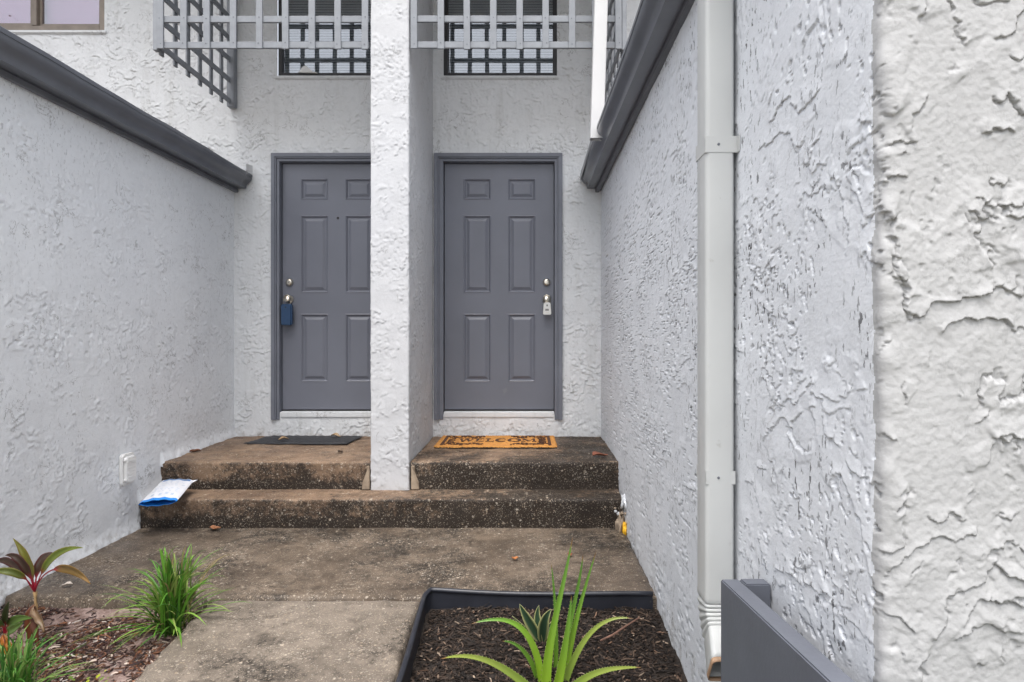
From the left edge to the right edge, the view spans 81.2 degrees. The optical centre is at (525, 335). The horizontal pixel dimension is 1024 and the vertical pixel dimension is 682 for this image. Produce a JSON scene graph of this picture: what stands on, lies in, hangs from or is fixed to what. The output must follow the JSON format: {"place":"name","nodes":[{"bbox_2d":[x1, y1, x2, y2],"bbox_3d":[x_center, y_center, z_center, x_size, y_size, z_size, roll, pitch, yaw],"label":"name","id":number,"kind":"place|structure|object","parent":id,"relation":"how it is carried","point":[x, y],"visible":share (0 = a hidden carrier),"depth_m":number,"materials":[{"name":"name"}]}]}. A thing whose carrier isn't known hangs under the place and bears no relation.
{"place":"outdoors","nodes":[
{"label":"outdoors","id":0,"kind":"place"},
{"bbox_2d":[0,603,203,681],"bbox_3d":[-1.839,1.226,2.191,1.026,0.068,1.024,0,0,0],"label":"leaf litter","id":1,"kind":"object","parent":0,"point":[139,664],"visible":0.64,"depth_m":2.37,"materials":[{"name":"brown plant"}]},
{"bbox_2d":[0,602,30,665],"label":"ti plant","id":2,"kind":"object","parent":1,"relation":"on","point":[13,623],"visible":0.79,"depth_m":2.17,"materials":[{"name":"green plant"}]},
{"bbox_2d":[0,538,90,646],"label":"ti plant","id":3,"kind":"object","parent":1,"relation":"on","point":[20,565],"visible":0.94,"depth_m":2.35,"materials":[{"name":"green plant"}]},
{"bbox_2d":[0,622,101,681],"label":"liriope clump","id":4,"kind":"object","parent":1,"relation":"on","point":[17,669],"visible":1,"depth_m":2.00,"materials":[{"name":"green plant"}]},
{"bbox_2d":[68,670,108,681],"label":"weed","id":5,"kind":"object","parent":1,"relation":"on","point":[88,680],"visible":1,"depth_m":2.08,"materials":[{"name":"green plant"}]},
{"bbox_2d":[8,608,184,681],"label":"pale litter","id":6,"kind":"object","parent":1,"relation":"on","point":[57,645],"visible":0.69,"depth_m":2.33,"materials":[{"name":"beige wood"}]},
{"bbox_2d":[68,544,249,653],"bbox_3d":[-1.488,1.065,2.478,0.628,0.375,0.620,0,0,-11],"label":"liriope clump","id":7,"kind":"object","parent":1,"relation":"on","point":[170,607],"visible":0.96,"depth_m":2.47,"materials":[{"name":"green plant"}]},
{"bbox_2d":[135,600,419,681],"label":"path","id":8,"kind":"structure","parent":0,"point":[308,641],"depth_m":2.29,"materials":[{"name":"concrete"}]},
{"bbox_2d":[1,528,656,609],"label":"walkway","id":9,"kind":"structure","parent":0,"point":[334,564],"depth_m":3.08,"materials":[{"name":"concrete"}]},
{"bbox_2d":[210,525,220,528],"bbox_3d":[-1.885,1.162,3.616,0.068,0.018,0.040,0,0,26],"label":"fallen leaf","id":10,"kind":"object","parent":9,"relation":"on","point":[214,527],"visible":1,"depth_m":3.63,"materials":[{"name":"brown plant"}]},
{"bbox_2d":[140,436,622,528],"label":"entry steps","id":11,"kind":"structure","parent":9,"relation":"on","point":[570,482],"depth_m":3.88,"materials":[{"name":"concrete"}]},
{"bbox_2d":[138,479,196,505],"bbox_3d":[-2.159,0.943,3.620,0.212,0.083,0.366,0,0,-11],"label":"mailer","id":12,"kind":"object","parent":11,"relation":"on","point":[167,492],"visible":1,"depth_m":3.55,"materials":[{"name":"white plastic"}]},
{"bbox_2d":[243,435,361,443],"bbox_3d":[-1.722,0.810,4.657,0.815,0.017,0.375,0,0,0],"label":"rubber mat","id":13,"kind":"object","parent":11,"relation":"on","point":[307,439],"visible":0.93,"depth_m":4.61,"materials":[{"name":"black rubber"}]},
{"bbox_2d":[434,435,557,447],"bbox_3d":[-0.217,0.806,4.573,0.912,0.022,0.477,0,0,0],"label":"welcome mat","id":14,"kind":"object","parent":11,"relation":"on","point":[506,441],"visible":1,"depth_m":4.50,"materials":[{"name":"wicker"}]},
{"bbox_2d":[592,451,607,455],"bbox_3d":[0.508,0.802,4.050,0.110,0.026,0.063,0,0,0],"label":"fallen leaf","id":15,"kind":"object","parent":11,"relation":"on","point":[596,453],"visible":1,"depth_m":4.05,"materials":[{"name":"brown plant"}]},
{"bbox_2d":[410,603,687,681],"bbox_3d":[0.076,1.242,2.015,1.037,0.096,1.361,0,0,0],"label":"mulch","id":16,"kind":"object","parent":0,"point":[481,670],"visible":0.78,"depth_m":2.37,"materials":[{"name":"brown wood"}]},
{"bbox_2d":[396,587,652,681],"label":"garden edging","id":17,"kind":"object","parent":16,"relation":"on","point":[439,598],"visible":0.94,"depth_m":2.67,"materials":[{"name":"black plastic"}]},
{"bbox_2d":[513,605,551,641],"bbox_3d":[0.032,1.163,2.421,0.174,0.172,0.078,0,0,0],"label":"snake plant","id":18,"kind":"object","parent":16,"relation":"on","point":[538,627],"visible":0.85,"depth_m":2.40,"materials":[{"name":"green plant"}]},
{"bbox_2d":[442,538,640,681],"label":"aloe","id":19,"kind":"object","parent":16,"relation":"on","point":[565,663],"visible":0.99,"depth_m":2.16,"materials":[{"name":"green plant"}]},
{"bbox_2d":[600,617,639,641],"bbox_3d":[0.380,1.170,2.385,0.209,0.046,0.014,0,0,-34],"label":"twig","id":20,"kind":"object","parent":16,"relation":"on","point":[617,631],"visible":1,"depth_m":2.38,"materials":[{"name":"brown wood"}]},
{"label":"ground","id":21,"kind":"structure","parent":0,"visible":0},
{"bbox_2d":[0,26,252,608],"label":"garage wing","id":22,"kind":"structure","parent":21,"relation":"on","point":[117,326],"depth_m":3.29,"materials":[{"name":"white paint"}]},
{"bbox_2d":[119,452,135,485],"bbox_3d":[-2.349,0.787,3.535,0.042,0.185,0.106,0,0,0],"label":"outlet cover","id":23,"kind":"object","parent":22,"relation":"attached to","point":[127,468],"visible":1,"depth_m":3.50,"materials":[{"name":"white plastic"}]},
{"bbox_2d":[0,0,640,489],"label":"townhouse","id":24,"kind":"structure","parent":21,"relation":"on","point":[416,236],"depth_m":4.87,"materials":[{"name":"paint"}]},
{"bbox_2d":[0,0,106,33],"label":"window","id":25,"kind":"structure","parent":24,"relation":"in","point":[16,16],"depth_m":4.98,"materials":[{"name":"brown metal"}]},
{"bbox_2d":[153,0,369,108],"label":"lattice screen","id":26,"kind":"object","parent":24,"relation":"attached to","point":[207,19],"visible":1,"depth_m":3.88,"materials":[{"name":"paint"}]},
{"bbox_2d":[274,0,370,79],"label":"window","id":27,"kind":"structure","parent":24,"relation":"in","point":[348,64],"depth_m":4.97,"materials":[{"name":"paint"}]},
{"bbox_2d":[283,164,370,408],"bbox_3d":[-1.549,-0.406,4.899,0.897,2.020,0.115,0,0,0],"label":"door","id":28,"kind":"structure","parent":24,"relation":"in","point":[327,207],"depth_m":4.91,"materials":[{"name":"grey paint"}]},
{"bbox_2d":[281,294,292,324],"bbox_3d":[-1.939,-0.212,4.855,0.088,0.252,0.048,0,0,0],"label":"lock box","id":29,"kind":"object","parent":28,"relation":"hanging from","point":[286,314],"visible":1,"depth_m":4.83,"materials":[{"name":"blue plastic"}]},
{"bbox_2d":[445,164,553,408],"bbox_3d":[-0.215,-0.406,4.899,0.897,2.020,0.115,0,0,0],"label":"door","id":30,"kind":"structure","parent":24,"relation":"in","point":[499,218],"depth_m":4.91,"materials":[{"name":"grey paint"}]},
{"bbox_2d":[543,294,550,314],"bbox_3d":[0.175,-0.254,4.856,0.070,0.168,0.038,0,0,0],"label":"lock box","id":31,"kind":"object","parent":30,"relation":"hanging from","point":[547,308],"visible":1,"depth_m":4.84,"materials":[{"name":"silver metal"}]},
{"bbox_2d":[441,0,558,79],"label":"window","id":32,"kind":"structure","parent":24,"relation":"in","point":[475,64],"depth_m":4.97,"materials":[{"name":"paint"}]},
{"bbox_2d":[410,0,626,101],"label":"lattice screen","id":33,"kind":"object","parent":24,"relation":"attached to","point":[617,26],"visible":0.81,"depth_m":3.88,"materials":[{"name":"paint"}]},
{"bbox_2d":[580,0,1023,681],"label":"garage wing","id":34,"kind":"structure","parent":21,"relation":"on","point":[812,312],"depth_m":1.15,"materials":[{"name":"white paint"}]},
{"bbox_2d":[614,494,626,535],"bbox_3d":[0.579,1.098,3.619,0.085,0.279,0.162,0,0,0],"label":"faucet","id":35,"kind":"object","parent":34,"relation":"attached to","point":[620,524],"visible":0.95,"depth_m":3.60,"materials":[{"name":"silver metal"}]},
{"bbox_2d":[721,579,854,681],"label":"planter box","id":36,"kind":"object","parent":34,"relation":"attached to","point":[762,640],"visible":1,"depth_m":1.25,"materials":[{"name":"paint"}]}
]}

